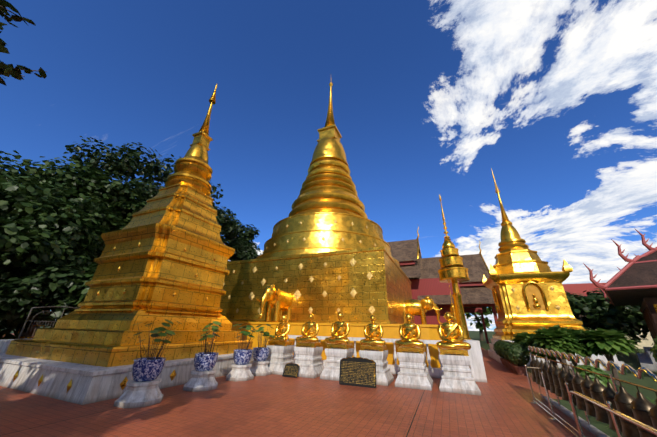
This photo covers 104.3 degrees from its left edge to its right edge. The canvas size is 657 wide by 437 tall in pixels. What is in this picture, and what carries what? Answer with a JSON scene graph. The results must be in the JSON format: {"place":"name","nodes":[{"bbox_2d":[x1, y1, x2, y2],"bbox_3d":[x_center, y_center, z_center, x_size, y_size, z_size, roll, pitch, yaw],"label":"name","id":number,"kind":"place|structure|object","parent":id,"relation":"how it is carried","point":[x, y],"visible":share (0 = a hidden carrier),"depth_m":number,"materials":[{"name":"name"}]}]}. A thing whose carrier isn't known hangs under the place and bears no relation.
{"place":"outdoors","nodes":[
{"label":"outdoors","id":0,"kind":"place"},
{"bbox_2d":[0,0,656,330],"label":"sky","id":1,"kind":"structure","parent":0,"point":[556,98],"materials":[{"name":"blue"}]},
{"bbox_2d":[1,325,656,436],"bbox_3d":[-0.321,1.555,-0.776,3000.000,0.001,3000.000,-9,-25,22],"label":"ground grass","id":2,"kind":"structure","parent":0,"point":[632,360],"depth_m":10.18,"materials":[{"name":"green plant"}]},
{"bbox_2d":[0,171,107,277],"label":"tree","id":3,"kind":"object","parent":2,"relation":"on","point":[43,239],"visible":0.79,"depth_m":16.93,"materials":[{"name":"green plant"}]},
{"bbox_2d":[0,333,595,436],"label":"terracotta paving","id":4,"kind":"structure","parent":2,"relation":"on","point":[274,405],"depth_m":5.59,"materials":[{"name":"tile"}]},
{"bbox_2d":[0,339,13,352],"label":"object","id":5,"kind":"object","parent":4,"relation":"on","point":[4,344],"visible":0.1,"depth_m":10.61,"materials":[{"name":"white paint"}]},
{"bbox_2d":[14,306,77,339],"bbox_3d":[-13.026,5.019,12.359,0.260,1.446,2.560,-9,-25,22],"label":"metal railing","id":6,"kind":"object","parent":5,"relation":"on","point":[64,307],"visible":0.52,"depth_m":11.81,"materials":[{"name":"grey metal"}]},
{"bbox_2d":[3,325,44,338],"bbox_3d":[-23.658,8.195,17.890,13.569,1.535,0.080,-9,-25,22],"label":"yellow pipe railing","id":7,"kind":"object","parent":4,"relation":"on","point":[28,337],"visible":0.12,"depth_m":15.97,"materials":[{"name":"metal"}]},
{"bbox_2d":[0,260,93,338],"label":"shrub","id":8,"kind":"object","parent":4,"relation":"on","point":[21,295],"visible":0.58,"depth_m":15.06,"materials":[{"name":"green plant"}]},
{"bbox_2d":[32,252,99,335],"bbox_3d":[-36.862,5.666,36.106,20.720,19.990,20.100,-9,-25,22],"label":"tree","id":9,"kind":"object","parent":4,"relation":"on","point":[34,332],"depth_m":32.45,"materials":[{"name":"green plant"}]},
{"bbox_2d":[0,150,146,338],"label":"tree","id":10,"kind":"object","parent":4,"relation":"on","point":[96,206],"visible":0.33,"depth_m":21.92,"materials":[{"name":"green plant"}]},
{"bbox_2d":[58,262,96,312],"bbox_3d":[-14.010,6.073,18.851,9.068,6.596,8.569,16,-27,-31],"label":"tree","id":11,"kind":"object","parent":4,"relation":"on","point":[81,294],"visible":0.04,"depth_m":15.66,"materials":[{"name":"green plant"}]},
{"bbox_2d":[0,353,253,404],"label":"stupa plinth","id":12,"kind":"structure","parent":4,"relation":"on","point":[92,384],"depth_m":6.82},
{"bbox_2d":[13,370,175,392],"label":"wall ornaments","id":13,"kind":"object","parent":12,"relation":"attached to","point":[123,382],"visible":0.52,"depth_m":6.72,"materials":[{"name":"gold metal"}]},
{"bbox_2d":[5,84,252,366],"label":"chedi","id":14,"kind":"structure","parent":12,"relation":"on","point":[169,223],"depth_m":10.01,"materials":[{"name":"gold metal"}]},
{"bbox_2d":[97,243,215,300],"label":"wall ornaments","id":15,"kind":"object","parent":14,"relation":"attached to","point":[173,294],"visible":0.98,"depth_m":10.33,"materials":[{"name":"gold metal"}]},
{"bbox_2d":[48,136,223,242],"bbox_3d":[-22.331,2.419,28.997,17.287,20.934,17.370,-9,-25,22],"label":"tree","id":16,"kind":"object","parent":4,"relation":"on","point":[128,165],"visible":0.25,"depth_m":25.69,"materials":[{"name":"green plant"}]},
{"bbox_2d":[113,360,271,407],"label":"pot pedestals","id":17,"kind":"object","parent":4,"relation":"on","point":[135,394],"visible":0.9,"depth_m":7.30,"materials":[{"name":"white paint"}]},
{"bbox_2d":[132,347,269,381],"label":"flower pots","id":18,"kind":"object","parent":17,"relation":"on","point":[144,369],"visible":0.96,"depth_m":7.63,"materials":[{"name":"blue ceramic"}]},
{"label":"pot soil","id":19,"kind":"structure","parent":18,"relation":"in","visible":0},
{"bbox_2d":[132,319,274,359],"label":"potted plants","id":20,"kind":"object","parent":19,"relation":"on","point":[214,329],"visible":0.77,"depth_m":8.01,"materials":[{"name":"green plant"}]},
{"bbox_2d":[216,207,260,261],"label":"tree","id":21,"kind":"object","parent":4,"relation":"on","point":[243,245],"visible":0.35,"depth_m":40.63,"materials":[{"name":"green plant"}]},
{"bbox_2d":[282,363,299,377],"bbox_3d":[-1.367,5.856,9.789,0.620,0.487,0.332,-9,-50,22],"label":"plaque","id":22,"kind":"object","parent":4,"relation":"on","point":[291,370],"visible":0.85,"depth_m":9.67,"materials":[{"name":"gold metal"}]},
{"bbox_2d":[231,322,442,367],"bbox_3d":[-0.270,10.470,22.601,19.520,1.950,19.520,-9,-25,22],"label":"ledge","id":23,"kind":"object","parent":4,"relation":"on","point":[428,331],"depth_m":12.42,"materials":[{"name":"paint"}]},
{"bbox_2d":[220,246,414,323],"bbox_3d":[-0.207,7.458,23.886,14.240,4.600,14.240,-9,-25,22],"label":"stupa base","id":24,"kind":"object","parent":23,"relation":"on","point":[377,290],"visible":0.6,"depth_m":17.22,"materials":[{"name":"gold metal"}]},
{"bbox_2d":[223,258,413,318],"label":"wall ornaments","id":25,"kind":"object","parent":24,"relation":"attached to","point":[353,293],"visible":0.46,"depth_m":17.38},
{"bbox_2d":[256,82,399,265],"bbox_3d":[0.105,-7.417,30.232,13.960,27.750,13.960,-9,-25,22],"label":"stupa","id":26,"kind":"object","parent":23,"relation":"on","point":[327,197],"visible":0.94,"depth_m":23.11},
{"bbox_2d":[262,220,382,253],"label":"wall ornaments","id":27,"kind":"object","parent":26,"relation":"attached to","point":[323,238],"visible":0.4,"depth_m":20.85},
{"bbox_2d":[257,284,441,323],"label":"elephant statues","id":28,"kind":"object","parent":23,"relation":"on","point":[279,301],"visible":0.65,"depth_m":17.01,"materials":[{"name":"gold metal"}]},
{"bbox_2d":[339,357,376,387],"bbox_3d":[1.016,5.141,8.594,1.250,0.842,0.332,-9,-33,22],"label":"plaque","id":29,"kind":"object","parent":4,"relation":"on","point":[358,371],"visible":1,"depth_m":8.45,"materials":[{"name":"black metal"}]},
{"bbox_2d":[266,345,480,395],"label":"statue pedestals","id":30,"kind":"object","parent":4,"relation":"on","point":[456,375],"visible":0.77,"depth_m":8.77,"materials":[{"name":"white paint"}]},
{"bbox_2d":[268,312,470,355],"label":"buddha statues","id":31,"kind":"object","parent":30,"relation":"on","point":[450,334],"visible":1,"depth_m":9.43,"materials":[{"name":"gold metal"}]},
{"bbox_2d":[287,335,486,382],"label":"wall","id":32,"kind":"structure","parent":4,"relation":"on","point":[477,368],"depth_m":10.10,"materials":[{"name":"white paint"}]},
{"bbox_2d":[387,226,497,343],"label":"temple building","id":33,"kind":"structure","parent":4,"relation":"on","point":[421,273],"depth_m":32.87,"materials":[{"name":"brown tile"}]},
{"bbox_2d":[449,285,456,323],"bbox_3d":[8.275,6.680,16.710,0.668,4.627,0.668,-9,-25,22],"label":"chatra","id":34,"kind":"object","parent":4,"relation":"on","point":[452,310],"visible":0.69,"depth_m":16.80,"materials":[{"name":"gold metal"}]},
{"bbox_2d":[438,194,470,348],"bbox_3d":[6.610,2.804,13.601,1.479,9.252,1.479,-9,-25,22],"label":"ceremonial umbrella","id":35,"kind":"object","parent":4,"relation":"on","point":[453,270],"visible":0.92,"depth_m":13.19,"materials":[{"name":"gold metal"}]},
{"bbox_2d":[500,358,527,375],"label":"topiary pots","id":36,"kind":"object","parent":4,"relation":"on","point":[519,370],"visible":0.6,"depth_m":11.45,"materials":[{"name":"ceramic"}]},
{"bbox_2d":[493,340,530,365],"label":"topiary bushes","id":37,"kind":"object","parent":36,"relation":"on","point":[512,352],"visible":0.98,"depth_m":11.42,"materials":[{"name":"green plant"}]},
{"bbox_2d":[524,364,656,436],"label":"steel barrier","id":38,"kind":"object","parent":4,"relation":"on","point":[609,408],"visible":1,"depth_m":4.28,"materials":[{"name":"silver metal"}]},
{"bbox_2d":[465,306,496,340],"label":"tree","id":39,"kind":"object","parent":2,"relation":"on","point":[479,325],"visible":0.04,"depth_m":49.08,"materials":[{"name":"green plant"}]},
{"bbox_2d":[482,169,585,339],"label":"chedi","id":40,"kind":"structure","parent":2,"relation":"on","point":[518,265],"depth_m":16.18,"materials":[{"name":"gold metal"}]},
{"bbox_2d":[492,281,548,311],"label":"chedi niches","id":41,"kind":"object","parent":40,"relation":"on","point":[533,293],"visible":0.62,"depth_m":15.81,"materials":[{"name":"gold metal"}]},
{"bbox_2d":[496,286,560,312],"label":"wall ornaments","id":42,"kind":"object","parent":40,"relation":"attached to","point":[551,288],"visible":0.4,"depth_m":15.86,"materials":[{"name":"gold metal"}]},
{"bbox_2d":[488,338,627,371],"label":"chedi plinth","id":43,"kind":"structure","parent":2,"relation":"on","point":[493,354],"depth_m":13.59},
{"bbox_2d":[542,395,609,436],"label":"paving kerb","id":44,"kind":"structure","parent":2,"relation":"on","point":[593,430],"depth_m":5.38,"materials":[{"name":"white paint"}]},
{"bbox_2d":[511,324,642,384],"bbox_3d":[10.119,5.641,10.808,3.459,2.015,4.328,-9,-25,22],"label":"frangipani shrub","id":45,"kind":"object","parent":2,"relation":"on","point":[608,344],"visible":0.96,"depth_m":9.72,"materials":[{"name":"green plant"}]},
{"bbox_2d":[528,346,656,436],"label":"bell rack","id":46,"kind":"object","parent":2,"relation":"on","point":[641,408],"visible":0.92,"depth_m":4.40,"materials":[{"name":"brown metal"}]},
{"bbox_2d":[565,291,646,336],"bbox_3d":[25.146,9.860,25.160,8.652,6.180,7.753,-9,-25,22],"label":"tree","id":47,"kind":"object","parent":2,"relation":"on","point":[611,317],"visible":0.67,"depth_m":23.32,"materials":[{"name":"green plant"}]},
{"bbox_2d":[562,283,653,348],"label":"red roof hall","id":48,"kind":"structure","parent":2,"relation":"on","point":[578,288],"depth_m":39.18,"materials":[{"name":"tile"}]},
{"bbox_2d":[562,336,656,436],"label":"garden plants","id":49,"kind":"object","parent":2,"relation":"on","point":[603,380],"visible":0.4,"depth_m":8.02,"materials":[{"name":"green plant"}]},
{"bbox_2d":[575,288,650,352],"bbox_3d":[30.171,10.124,25.957,8.536,6.488,8.757,17,-28,-32],"label":"tree","id":50,"kind":"object","parent":2,"relation":"on","point":[644,331],"visible":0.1,"depth_m":23.93,"materials":[{"name":"green plant"}]},
{"bbox_2d":[583,228,656,371],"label":"pavilion","id":51,"kind":"structure","parent":2,"relation":"on","point":[633,281],"depth_m":15.13,"materials":[{"name":"brown tile"}]},
{"bbox_3d":[-10.043,-2.801,0.207,12.189,8.463,11.748,-9,-25,22],"label":"tree","id":52,"kind":"object","parent":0,"visible":0},
{"bbox_2d":[0,0,46,85],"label":"tree branch","id":53,"kind":"object","parent":52,"relation":"attached to","point":[7,70],"visible":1,"depth_m":2.90,"materials":[{"name":"green plant"}]}
]}

